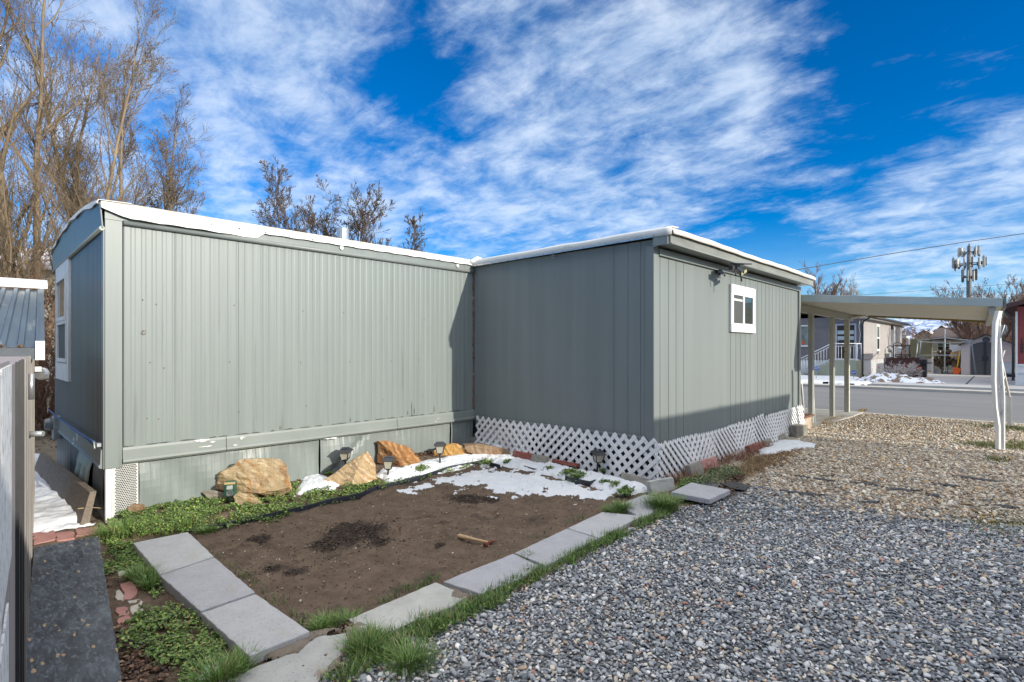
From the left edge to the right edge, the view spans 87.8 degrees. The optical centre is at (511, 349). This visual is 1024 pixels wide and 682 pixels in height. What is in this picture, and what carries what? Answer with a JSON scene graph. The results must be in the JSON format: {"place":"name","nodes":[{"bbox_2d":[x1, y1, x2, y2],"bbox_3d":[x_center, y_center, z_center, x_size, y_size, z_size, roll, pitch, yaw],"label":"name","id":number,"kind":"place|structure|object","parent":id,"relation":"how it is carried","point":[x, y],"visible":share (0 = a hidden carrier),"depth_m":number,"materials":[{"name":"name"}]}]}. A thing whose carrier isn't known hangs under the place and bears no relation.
{"place":"outdoors","nodes":[
{"label":"outdoors","id":0,"kind":"place"},
{"bbox_2d":[0,248,54,386],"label":"tree","id":1,"kind":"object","parent":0,"point":[45,265],"depth_m":19.01,"materials":[{"name":"beige"}]},
{"bbox_2d":[35,431,99,531],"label":"side yard","id":2,"kind":"structure","parent":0,"point":[47,449],"depth_m":8.62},
{"bbox_2d":[34,453,76,531],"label":"snow","id":3,"kind":"structure","parent":2,"relation":"on","point":[52,508],"depth_m":5.10,"materials":[{"name":"snow"}]},
{"bbox_2d":[41,522,94,532],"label":"snow","id":4,"kind":"structure","parent":2,"relation":"on","point":[68,525],"depth_m":4.76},
{"bbox_2d":[35,453,101,524],"bbox_3d":[-4.937,1.460,5.865,2.958,0.320,0.231,0,0,42],"label":"plank","id":5,"kind":"object","parent":2,"relation":"on","point":[77,494],"visible":0.63,"depth_m":5.40,"materials":[{"name":"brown wood"}]},
{"bbox_2d":[265,627,344,660],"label":"loose dirt","id":6,"kind":"structure","parent":0,"point":[296,647],"depth_m":2.82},
{"bbox_2d":[31,446,733,681],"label":"soil","id":7,"kind":"structure","parent":0,"point":[310,584],"depth_m":4.37,"materials":[{"name":"soil"}]},
{"bbox_2d":[27,536,121,681],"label":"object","id":8,"kind":"object","parent":7,"relation":"on","point":[71,637],"visible":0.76,"depth_m":3.07,"materials":[{"name":"concrete"}]},
{"bbox_2d":[115,606,130,624],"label":"paving stone","id":9,"kind":"object","parent":7,"relation":"on","point":[119,611],"visible":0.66,"depth_m":3.20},
{"bbox_2d":[127,503,144,513],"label":"boulder","id":10,"kind":"object","parent":7,"relation":"on","point":[136,507],"visible":0.86,"depth_m":4.99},
{"bbox_2d":[127,599,144,614],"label":"paving stone","id":11,"kind":"object","parent":7,"relation":"on","point":[133,608],"visible":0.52,"depth_m":3.27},
{"bbox_2d":[133,532,213,582],"bbox_3d":[-2.564,1.560,4.044,0.839,0.070,0.384,0,0,44],"label":"paver","id":12,"kind":"object","parent":7,"relation":"on","point":[180,551],"visible":0.75,"depth_m":4.00,"materials":[{"name":"concrete"}]},
{"bbox_2d":[160,558,254,621],"bbox_3d":[-2.022,1.565,3.507,0.821,0.070,0.362,0,0,44],"label":"paver","id":13,"kind":"object","parent":7,"relation":"on","point":[200,588],"visible":0.88,"depth_m":3.45,"materials":[{"name":"concrete"}]},
{"bbox_2d":[203,489,226,498],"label":"boulder","id":14,"kind":"object","parent":7,"relation":"on","point":[209,493],"visible":0.7,"depth_m":5.45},
{"bbox_2d":[224,480,236,502],"bbox_3d":[-2.861,1.479,5.404,0.110,0.295,0.074,0,0,-15],"label":"animal repeller","id":15,"kind":"object","parent":7,"relation":"on","point":[230,488],"visible":0.94,"depth_m":5.38,"materials":[{"name":"plastic"}]},
{"bbox_2d":[234,492,260,505],"bbox_3d":[-2.647,1.483,5.357,0.339,0.158,0.227,0,0,-1],"label":"boulder","id":16,"kind":"object","parent":7,"relation":"on","point":[240,498],"visible":0.86,"depth_m":5.25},
{"bbox_2d":[216,458,291,495],"bbox_3d":[-2.726,1.335,5.675,0.859,0.402,0.398,0,0,-2],"label":"boulder","id":17,"kind":"object","parent":7,"relation":"on","point":[263,476],"visible":0.9,"depth_m":5.50,"materials":[{"name":"stone"}]},
{"bbox_2d":[201,594,309,666],"bbox_3d":[-1.466,1.570,3.015,0.679,0.060,0.322,0,0,41],"label":"paver","id":18,"kind":"object","parent":7,"relation":"on","point":[264,623],"visible":0.8,"depth_m":2.96,"materials":[{"name":"concrete"}]},
{"bbox_2d":[205,485,377,528],"bbox_3d":[-2.063,1.563,5.268,1.720,0.115,0.119,0,0,-45],"label":"lawn edging","id":19,"kind":"object","parent":7,"relation":"on","point":[357,496],"visible":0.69,"depth_m":5.28,"materials":[{"name":"plastic"}]},
{"bbox_2d":[294,474,338,495],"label":"snow","id":20,"kind":"structure","parent":7,"relation":"on","point":[313,481],"depth_m":5.90,"materials":[{"name":"snow"}]},
{"bbox_2d":[337,447,352,463],"bbox_3d":[-2.008,1.367,6.399,0.158,0.381,0.156,0,0,0],"label":"path light","id":21,"kind":"object","parent":7,"relation":"on","point":[344,453],"visible":0.88,"depth_m":6.36,"materials":[{"name":"black plastic"}]},
{"bbox_2d":[328,626,362,672],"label":"loose dirt","id":22,"kind":"structure","parent":7,"relation":"on","point":[337,659],"depth_m":2.76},
{"bbox_2d":[247,489,500,577],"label":"soil clods","id":23,"kind":"object","parent":7,"relation":"on","point":[344,536],"visible":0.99,"depth_m":4.48,"materials":[{"name":"soil"}]},
{"bbox_2d":[107,457,643,539],"bbox_3d":[-1.357,1.499,5.925,5.195,0.211,2.212,0,0,-12],"label":"clover","id":24,"kind":"object","parent":7,"relation":"on","point":[194,507],"visible":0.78,"depth_m":5.16,"materials":[{"name":"green plant"}]},
{"bbox_2d":[178,485,583,626],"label":"straw bits","id":25,"kind":"object","parent":7,"relation":"on","point":[379,549],"visible":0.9,"depth_m":4.23,"materials":[{"name":"beige plant"}]},
{"bbox_2d":[381,456,395,474],"bbox_3d":[-1.455,1.401,6.269,0.157,0.289,0.158,0,0,-7],"label":"path light","id":26,"kind":"object","parent":7,"relation":"on","point":[388,461],"visible":0.95,"depth_m":6.22,"materials":[{"name":"black plastic"}]},
{"bbox_2d":[376,440,420,465],"bbox_3d":[-1.487,1.409,7.005,0.597,0.472,0.493,0,0,-9],"label":"boulder","id":27,"kind":"object","parent":7,"relation":"on","point":[403,455],"visible":0.56,"depth_m":6.86,"materials":[{"name":"stone"}]},
{"bbox_2d":[349,582,466,634],"bbox_3d":[-0.614,1.595,3.231,0.337,0.070,0.662,0,0,44],"label":"paver","id":28,"kind":"object","parent":7,"relation":"on","point":[435,595],"visible":0.64,"depth_m":3.23,"materials":[{"name":"concrete"}]},
{"bbox_2d":[99,464,743,681],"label":"ground cover","id":29,"kind":"object","parent":7,"relation":"on","point":[129,556],"visible":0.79,"depth_m":3.00,"materials":[{"name":"green plant"}]},
{"bbox_2d":[378,460,482,489],"bbox_3d":[-0.960,1.512,6.457,0.089,0.128,1.564,0,0,44],"label":"lawn edging","id":30,"kind":"object","parent":7,"relation":"on","point":[416,478],"visible":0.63,"depth_m":6.27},
{"bbox_2d":[376,454,486,482],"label":"snow","id":31,"kind":"structure","parent":7,"relation":"on","point":[405,471],"depth_m":6.65,"materials":[{"name":"snow"}]},
{"bbox_2d":[434,441,445,462],"bbox_3d":[-0.919,1.346,6.794,0.158,0.337,0.158,0,0,-7],"label":"path light","id":32,"kind":"object","parent":7,"relation":"on","point":[439,446],"visible":0.94,"depth_m":6.75,"materials":[{"name":"black plastic"}]},
{"bbox_2d":[434,443,468,455],"bbox_3d":[-0.819,1.456,7.446,0.542,0.305,0.399,0,0,-3],"label":"boulder","id":33,"kind":"object","parent":7,"relation":"on","point":[451,449],"visible":0.36,"depth_m":7.33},
{"bbox_2d":[457,534,496,546],"bbox_3d":[-0.301,1.541,4.334,0.338,0.041,0.144,0,0,34],"label":"hammer","id":34,"kind":"object","parent":7,"relation":"on","point":[466,537],"visible":1,"depth_m":4.30,"materials":[{"name":"brown wood"}]},
{"bbox_2d":[463,443,510,454],"bbox_3d":[-0.359,1.387,7.476,0.705,0.186,0.364,0,0,-1],"label":"boulder","id":35,"kind":"object","parent":7,"relation":"on","point":[477,448],"visible":0.92,"depth_m":7.30,"materials":[{"name":"stone"}]},
{"bbox_2d":[443,554,537,597],"bbox_3d":[-0.111,1.579,3.688,0.360,0.081,0.641,0,0,44],"label":"paver","id":36,"kind":"object","parent":7,"relation":"on","point":[474,579],"visible":0.65,"depth_m":3.65,"materials":[{"name":"concrete"}]},
{"bbox_2d":[397,464,625,504],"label":"snow","id":37,"kind":"structure","parent":7,"relation":"on","point":[517,483],"depth_m":5.95,"materials":[{"name":"snow"}]},
{"bbox_2d":[515,529,596,568],"bbox_3d":[0.353,1.554,4.150,0.332,0.087,0.661,0,0,44],"label":"paver","id":38,"kind":"object","parent":7,"relation":"on","point":[548,548],"visible":0.59,"depth_m":4.12,"materials":[{"name":"concrete"}]},
{"bbox_2d":[477,442,647,495],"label":"snow","id":39,"kind":"structure","parent":7,"relation":"on","point":[516,463],"depth_m":6.30,"materials":[{"name":"snow"}]},
{"bbox_2d":[512,450,532,459],"bbox_3d":[0.145,1.412,7.077,0.339,0.112,0.084,0,0,41],"label":"brick","id":40,"kind":"object","parent":39,"relation":"on","point":[523,455],"visible":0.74,"depth_m":7.05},
{"bbox_2d":[530,454,549,462],"bbox_3d":[0.363,1.413,6.878,0.264,0.114,0.096,0,0,44],"label":"brick","id":41,"kind":"object","parent":39,"relation":"on","point":[537,458],"visible":0.91,"depth_m":6.84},
{"bbox_2d":[552,459,579,467],"bbox_3d":[0.682,1.438,6.753,0.080,0.064,0.409,0,0,-44],"label":"brick","id":42,"kind":"object","parent":7,"relation":"on","point":[566,463],"visible":1,"depth_m":6.71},
{"bbox_2d":[565,475,595,486],"bbox_3d":[0.759,1.477,5.977,0.364,0.082,0.119,0,0,44],"label":"lawn edging","id":43,"kind":"object","parent":7,"relation":"on","point":[580,481],"visible":0.67,"depth_m":5.90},
{"bbox_2d":[590,449,606,471],"bbox_3d":[1.034,1.342,6.355,0.158,0.302,0.155,0,0,-17],"label":"path light","id":44,"kind":"object","parent":7,"relation":"on","point":[598,455],"visible":0.94,"depth_m":6.33,"materials":[{"name":"black plastic"}]},
{"bbox_2d":[568,512,638,538],"bbox_3d":[0.810,1.527,4.630,0.336,0.086,0.668,0,0,44],"label":"paver","id":45,"kind":"object","parent":7,"relation":"on","point":[599,522],"visible":0.62,"depth_m":4.58,"materials":[{"name":"concrete"}]},
{"bbox_2d":[621,472,650,486],"bbox_3d":[1.375,1.453,5.889,0.076,0.120,0.424,0,0,-34],"label":"brick","id":46,"kind":"object","parent":7,"relation":"on","point":[631,477],"visible":0.45,"depth_m":5.89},
{"bbox_2d":[623,495,670,519],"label":"paver","id":47,"kind":"object","parent":7,"relation":"on","point":[639,506],"visible":0.28,"depth_m":4.98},
{"bbox_2d":[646,477,675,494],"bbox_3d":[1.565,1.433,5.587,0.358,0.162,0.089,0,0,-31],"label":"concrete slab","id":48,"kind":"object","parent":7,"relation":"on","point":[661,484],"depth_m":5.55,"materials":[{"name":"concrete"}]},
{"bbox_2d":[450,587,470,600],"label":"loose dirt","id":49,"kind":"structure","parent":0,"point":[456,593],"depth_m":3.39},
{"bbox_2d":[35,351,952,477],"bbox_3d":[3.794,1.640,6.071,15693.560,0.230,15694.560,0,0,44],"label":"ground","id":50,"kind":"structure","parent":0,"point":[475,430],"depth_m":9.69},
{"bbox_2d":[0,277,49,681],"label":"garden shed","id":51,"kind":"structure","parent":50,"relation":"on","point":[21,317],"depth_m":2.04,"materials":[{"name":"grey"}]},
{"bbox_2d":[0,361,9,681],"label":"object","id":52,"kind":"structure","parent":51,"relation":"in","point":[2,363],"depth_m":1.40,"materials":[{"name":"grey"}]},
{"bbox_2d":[0,269,54,436],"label":"bare shrub","id":53,"kind":"object","parent":50,"relation":"on","point":[41,396],"visible":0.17,"depth_m":10.04,"materials":[{"name":"brown plant"}]},
{"bbox_2d":[33,530,55,544],"bbox_3d":[-3.998,1.608,4.546,0.155,0.040,0.441,0,0,-43],"label":"paving stone","id":54,"kind":"object","parent":50,"relation":"on","point":[41,537],"visible":0.6,"depth_m":4.50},
{"bbox_2d":[55,531,74,541],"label":"paving stone","id":55,"kind":"object","parent":50,"relation":"on","point":[65,536],"visible":0.71,"depth_m":4.52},
{"bbox_2d":[75,527,97,536],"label":"paving stone","id":56,"kind":"object","parent":50,"relation":"on","point":[84,531],"visible":0.4,"depth_m":4.65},
{"bbox_2d":[0,0,180,423],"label":"bare tree","id":57,"kind":"object","parent":50,"relation":"on","point":[10,251],"visible":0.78,"depth_m":11.44,"materials":[{"name":"beige plant"}]},
{"bbox_2d":[0,0,214,355],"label":"bare tree","id":58,"kind":"object","parent":50,"relation":"on","point":[170,192],"visible":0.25,"depth_m":13.29,"materials":[{"name":"beige plant"}]},
{"bbox_2d":[120,581,137,599],"bbox_3d":[-2.521,1.602,3.505,0.085,0.040,0.326,0,0,-39],"label":"paving stone","id":59,"kind":"object","parent":50,"relation":"on","point":[130,591],"visible":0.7,"depth_m":3.50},
{"bbox_2d":[218,633,347,681],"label":"paver","id":60,"kind":"object","parent":50,"relation":"on","point":[310,656],"visible":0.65,"depth_m":2.67,"materials":[{"name":"concrete"}]},
{"bbox_2d":[252,156,340,235],"bbox_3d":[-8.301,-2.625,20.083,3.620,8.672,3.264,0,0,44],"label":"bare tree","id":61,"kind":"object","parent":50,"relation":"on","point":[311,219],"visible":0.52,"depth_m":19.61,"materials":[{"name":"brown plant"}]},
{"bbox_2d":[259,175,394,243],"bbox_3d":[-7.106,-2.374,19.916,6.065,8.183,2.299,0,0,17],"label":"bare tree","id":62,"kind":"object","parent":50,"relation":"on","point":[365,229],"visible":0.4,"depth_m":19.43,"materials":[{"name":"brown plant"}]},
{"bbox_2d":[323,451,376,486],"bbox_3d":[-1.845,1.384,6.155,0.634,0.448,0.422,0,0,4],"label":"boulder","id":63,"kind":"object","parent":50,"relation":"on","point":[360,468],"visible":0.73,"depth_m":6.01,"materials":[{"name":"stone"}]},
{"bbox_2d":[341,207,426,251],"bbox_3d":[-4.862,-1.819,20.368,3.221,7.059,1.971,0,0,-8],"label":"bare tree","id":64,"kind":"object","parent":50,"relation":"on","point":[413,223],"visible":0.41,"depth_m":20.27,"materials":[{"name":"brown plant"}]},
{"bbox_2d":[35,430,748,681],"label":"leaf litter","id":65,"kind":"object","parent":50,"relation":"on","point":[129,665],"visible":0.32,"depth_m":2.74,"materials":[{"name":"plant"}]},
{"bbox_2d":[50,199,815,522],"bbox_3d":[1.316,0.030,10.450,7.087,3.340,15.159,0,0,44],"label":"mobile home","id":66,"kind":"object","parent":50,"relation":"on","point":[195,355],"visible":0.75,"depth_m":6.43,"materials":[{"name":"grey paint"}]},
{"bbox_2d":[44,415,60,439],"bbox_3d":[-6.100,1.034,7.059,0.220,0.300,0.165,0,0,44],"label":"electric meter","id":67,"kind":"object","parent":66,"relation":"attached to","point":[52,423],"visible":0.94,"depth_m":7.00,"materials":[{"name":"metal"}]},
{"bbox_2d":[55,259,70,381],"bbox_3d":[-5.735,-0.369,6.783,1.227,1.508,0.047,0,0,44],"label":"window","id":68,"kind":"structure","parent":66,"relation":"in","point":[63,272],"depth_m":6.66,"materials":[{"name":"white paint"}]},
{"bbox_2d":[48,409,95,445],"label":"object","id":69,"kind":"object","parent":66,"relation":"attached to","point":[78,432],"visible":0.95,"depth_m":5.66,"materials":[{"name":"plastic"}]},
{"bbox_2d":[729,263,751,281],"bbox_3d":[3.013,-1.036,7.018,0.180,0.278,0.380,0,0,44],"label":"solar floodlight","id":70,"kind":"object","parent":66,"relation":"attached to","point":[738,269],"visible":1,"depth_m":6.96,"materials":[{"name":"black plastic"}]},
{"bbox_2d":[729,284,755,332],"bbox_3d":[3.422,-0.596,7.883,0.037,0.681,0.925,0,0,44],"label":"window","id":71,"kind":"structure","parent":66,"relation":"in","point":[741,298],"depth_m":7.85,"materials":[{"name":"white paint"}]},
{"bbox_2d":[74,408,1023,681],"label":"grass","id":72,"kind":"structure","parent":50,"relation":"on","point":[372,642],"depth_m":3.30,"materials":[{"name":"green plant"}]},
{"bbox_2d":[320,477,1023,681],"bbox_3d":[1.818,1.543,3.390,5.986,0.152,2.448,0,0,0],"label":"grey gravel","id":73,"kind":"structure","parent":50,"relation":"on","point":[929,538],"depth_m":3.17,"materials":[{"name":"gravel"}]},
{"bbox_2d":[720,481,749,490],"bbox_3d":[2.447,1.476,5.756,0.267,0.012,0.353,0,0,-22],"label":"splash mat","id":74,"kind":"object","parent":73,"relation":"on","point":[742,487],"visible":0.99,"depth_m":5.76,"materials":[{"name":"black plastic"}]},
{"bbox_2d":[643,482,1014,525],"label":"grey gravel","id":75,"kind":"structure","parent":73,"relation":"on","point":[757,503],"depth_m":4.87,"materials":[{"name":"gravel"}]},
{"bbox_2d":[671,483,729,503],"bbox_3d":[1.875,1.430,5.301,0.387,0.078,0.533,0,0,44],"label":"paver","id":76,"kind":"object","parent":75,"relation":"on","point":[701,493],"visible":0.98,"depth_m":5.23,"materials":[{"name":"concrete"}]},
{"bbox_2d":[799,260,849,317],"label":"bare tree","id":77,"kind":"object","parent":50,"relation":"on","point":[842,291],"visible":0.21,"depth_m":41.25,"materials":[{"name":"plant"}]},
{"bbox_2d":[804,359,861,376],"bbox_3d":[18.788,1.105,31.477,3.006,1.090,1.360,0,0,44],"label":"front stoop","id":78,"kind":"object","parent":50,"relation":"on","point":[855,365],"visible":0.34,"depth_m":30.56,"materials":[{"name":"beige concrete"}]},
{"bbox_2d":[801,343,861,372],"bbox_3d":[18.783,0.560,31.466,3.059,1.871,1.316,0,0,44],"label":"stoop railing","id":79,"kind":"object","parent":78,"relation":"on","point":[835,353],"visible":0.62,"depth_m":30.69,"materials":[{"name":"white paint"}]},
{"bbox_2d":[801,375,871,384],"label":"street snow","id":80,"kind":"structure","parent":50,"relation":"on","point":[820,379],"depth_m":25.85,"materials":[{"name":"snow"}]},
{"bbox_2d":[801,314,910,375],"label":"grey house","id":81,"kind":"structure","parent":50,"relation":"on","point":[875,336],"depth_m":32.65,"materials":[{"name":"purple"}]},
{"bbox_2d":[801,325,807,346],"bbox_3d":[17.370,-0.859,33.784,3.000,1.344,0.039,0,0,44],"label":"window","id":82,"kind":"structure","parent":81,"relation":"in","point":[804,328],"depth_m":33.03,"materials":[{"name":"glass"}]},
{"bbox_2d":[837,325,853,358],"bbox_3d":[19.738,-0.435,31.474,0.893,2.030,0.057,0,0,44],"label":"door","id":83,"kind":"structure","parent":81,"relation":"in","point":[840,328],"depth_m":31.60,"materials":[{"name":"black"}]},
{"bbox_2d":[887,342,910,357],"bbox_3d":[21.524,0.407,29.599,1.353,1.690,0.057,0,0,0],"label":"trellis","id":84,"kind":"object","parent":50,"relation":"on","point":[905,354],"visible":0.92,"depth_m":29.58,"materials":[{"name":"grey metal"}]},
{"bbox_2d":[856,372,944,382],"bbox_3d":[18.188,1.368,25.035,3.800,0.624,2.400,0,0,44],"label":"snowy mound","id":85,"kind":"object","parent":50,"relation":"on","point":[888,377],"visible":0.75,"depth_m":24.61,"materials":[{"name":"snow"}]},
{"bbox_2d":[885,357,919,377],"bbox_3d":[20.933,0.970,28.540,1.795,1.160,0.140,0,0,0],"label":"brown fence","id":86,"kind":"object","parent":50,"relation":"on","point":[897,360],"visible":0.48,"depth_m":28.47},
{"bbox_2d":[801,295,1011,449],"bbox_3d":[7.084,0.161,11.786,5.771,2.918,5.301,0,0,44],"label":"carport","id":87,"kind":"object","parent":50,"relation":"on","point":[987,311],"visible":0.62,"depth_m":9.96,"materials":[{"name":"beige metal"}]},
{"bbox_2d":[803,383,1023,423],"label":"kerb","id":88,"kind":"structure","parent":50,"relation":"on","point":[1013,393],"depth_m":21.45,"materials":[{"name":"concrete"}]},
{"bbox_2d":[910,328,973,370],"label":"olive house","id":89,"kind":"structure","parent":50,"relation":"on","point":[927,348],"depth_m":40.06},
{"bbox_2d":[933,348,953,373],"bbox_3d":[26.646,0.740,32.827,1.083,1.694,1.204,0,0,44],"label":"potted shrub","id":90,"kind":"object","parent":50,"relation":"on","point":[939,362],"visible":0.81,"depth_m":32.73,"materials":[{"name":"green plant"}]},
{"bbox_2d":[930,277,1023,342],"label":"bare tree","id":91,"kind":"object","parent":50,"relation":"on","point":[965,329],"visible":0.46,"depth_m":35.76,"materials":[{"name":"plant"}]},
{"bbox_2d":[966,274,1016,324],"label":"bare tree","id":92,"kind":"object","parent":50,"relation":"on","point":[1004,294],"visible":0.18,"depth_m":51.73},
{"bbox_2d":[1004,299,1023,384],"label":"red house","id":93,"kind":"structure","parent":50,"relation":"on","point":[1015,309],"depth_m":22.49,"materials":[{"name":"paint"}]},
{"bbox_2d":[0,0,1023,318],"label":"sky","id":94,"kind":"structure","parent":0,"point":[788,133],"materials":[{"name":"blue"}]},
{"bbox_2d":[804,408,862,425],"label":"walkway","id":95,"kind":"structure","parent":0,"point":[821,415],"depth_m":12.70,"materials":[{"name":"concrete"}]},
{"bbox_2d":[777,413,813,427],"bbox_3d":[5.301,1.430,10.446,0.930,0.340,0.800,0,0,44],"label":"porch step","id":96,"kind":"object","parent":95,"relation":"on","point":[808,419],"visible":0.16,"depth_m":10.24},
{"bbox_2d":[667,413,1023,526],"bbox_3d":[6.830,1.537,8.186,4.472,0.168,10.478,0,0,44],"label":"tan gravel","id":97,"kind":"structure","parent":0,"point":[891,452],"depth_m":6.61,"materials":[{"name":"gravel"}]},
{"bbox_2d":[684,462,703,476],"bbox_3d":[2.175,1.433,6.343,0.117,0.163,0.328,0,0,44],"label":"brick","id":98,"kind":"object","parent":97,"relation":"on","point":[693,467],"visible":0.77,"depth_m":6.29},
{"bbox_2d":[697,456,718,472],"bbox_3d":[2.446,1.435,6.628,0.411,0.162,0.109,0,0,-43],"label":"brick","id":99,"kind":"object","parent":97,"relation":"on","point":[708,461],"visible":0.57,"depth_m":6.61,"materials":[{"name":"brick"}]},
{"bbox_2d":[758,439,815,454],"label":"snow","id":100,"kind":"structure","parent":97,"relation":"on","point":[782,445],"depth_m":8.03,"materials":[{"name":"snow"}]},
{"bbox_2d":[786,423,807,437],"bbox_3d":[4.944,1.405,9.245,0.329,0.207,0.205,0,0,-30],"label":"concrete block","id":101,"kind":"object","parent":97,"relation":"on","point":[796,430],"depth_m":9.15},
{"bbox_2d":[849,481,919,491],"bbox_3d":[4.011,1.469,5.745,0.122,0.018,0.620,0,0,-41],"label":"weed fabric","id":102,"kind":"object","parent":97,"relation":"on","point":[885,487],"visible":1,"depth_m":5.68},
{"bbox_2d":[797,233,1023,269],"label":"overhead wire","id":103,"kind":"object","parent":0,"point":[911,250],"visible":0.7,"depth_m":31.82,"materials":[{"name":"grey"}]},
{"bbox_2d":[803,386,1023,422],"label":"road","id":104,"kind":"structure","parent":0,"point":[949,405],"depth_m":16.47,"materials":[{"name":"asphalt"}]},
{"bbox_2d":[917,357,931,376],"bbox_3d":[22.295,0.925,29.000,0.900,1.110,0.600,0,0,44],"label":"black grill","id":105,"kind":"object","parent":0,"point":[923,362],"visible":0.59,"depth_m":28.75,"materials":[{"name":"metal"}]},
{"bbox_2d":[870,372,1023,391],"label":"driveway","id":106,"kind":"structure","parent":0,"point":[959,381],"depth_m":23.49,"materials":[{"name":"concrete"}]},
{"bbox_2d":[916,329,976,374],"bbox_3d":[24.434,0.058,30.058,1.709,2.506,6.520,0,0,7],"label":"canopy frame","id":107,"kind":"object","parent":106,"relation":"on","point":[944,337],"visible":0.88,"depth_m":30.98,"materials":[{"name":"metal"}]},
{"bbox_2d":[958,334,1011,374],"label":"storage shed","id":108,"kind":"structure","parent":106,"relation":"on","point":[982,349],"depth_m":31.19,"materials":[{"name":"beige plastic"}]},
{"bbox_2d":[970,342,983,374],"bbox_3d":[27.366,0.491,31.272,0.634,1.917,0.075,0,0,44],"label":"door","id":109,"kind":"structure","parent":108,"relation":"in","point":[978,348],"depth_m":31.28,"materials":[{"name":"grey plastic"}]},
{"bbox_2d":[986,342,990,374],"bbox_3d":[27.836,0.491,30.817,0.634,1.917,0.075,0,0,44],"label":"door","id":110,"kind":"structure","parent":108,"relation":"in","point":[988,345],"depth_m":30.95,"materials":[{"name":"grey plastic"}]},
{"bbox_2d":[892,319,1001,338],"bbox_3d":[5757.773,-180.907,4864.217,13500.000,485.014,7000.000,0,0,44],"label":"mountains","id":111,"kind":"structure","parent":0,"point":[921,325],"depth_m":5796.31,"materials":[{"name":"snow"}]},
{"bbox_2d":[952,244,986,297],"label":"cell tower","id":112,"kind":"structure","parent":0,"point":[970,276],"depth_m":84.72,"materials":[{"name":"grey"}]},
{"bbox_3d":[19.153,1.479,25.035,1.500,0.401,2.400,0,0,44],"label":"snowy mound","id":113,"kind":"object","parent":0,"visible":0},
{"bbox_2d":[879,361,923,377],"bbox_3d":[18.672,0.965,25.500,1.715,0.935,1.633,0,0,44],"label":"bare shrub","id":114,"kind":"object","parent":113,"relation":"on","point":[909,370],"visible":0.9,"depth_m":25.30,"materials":[{"name":"grey plant"}]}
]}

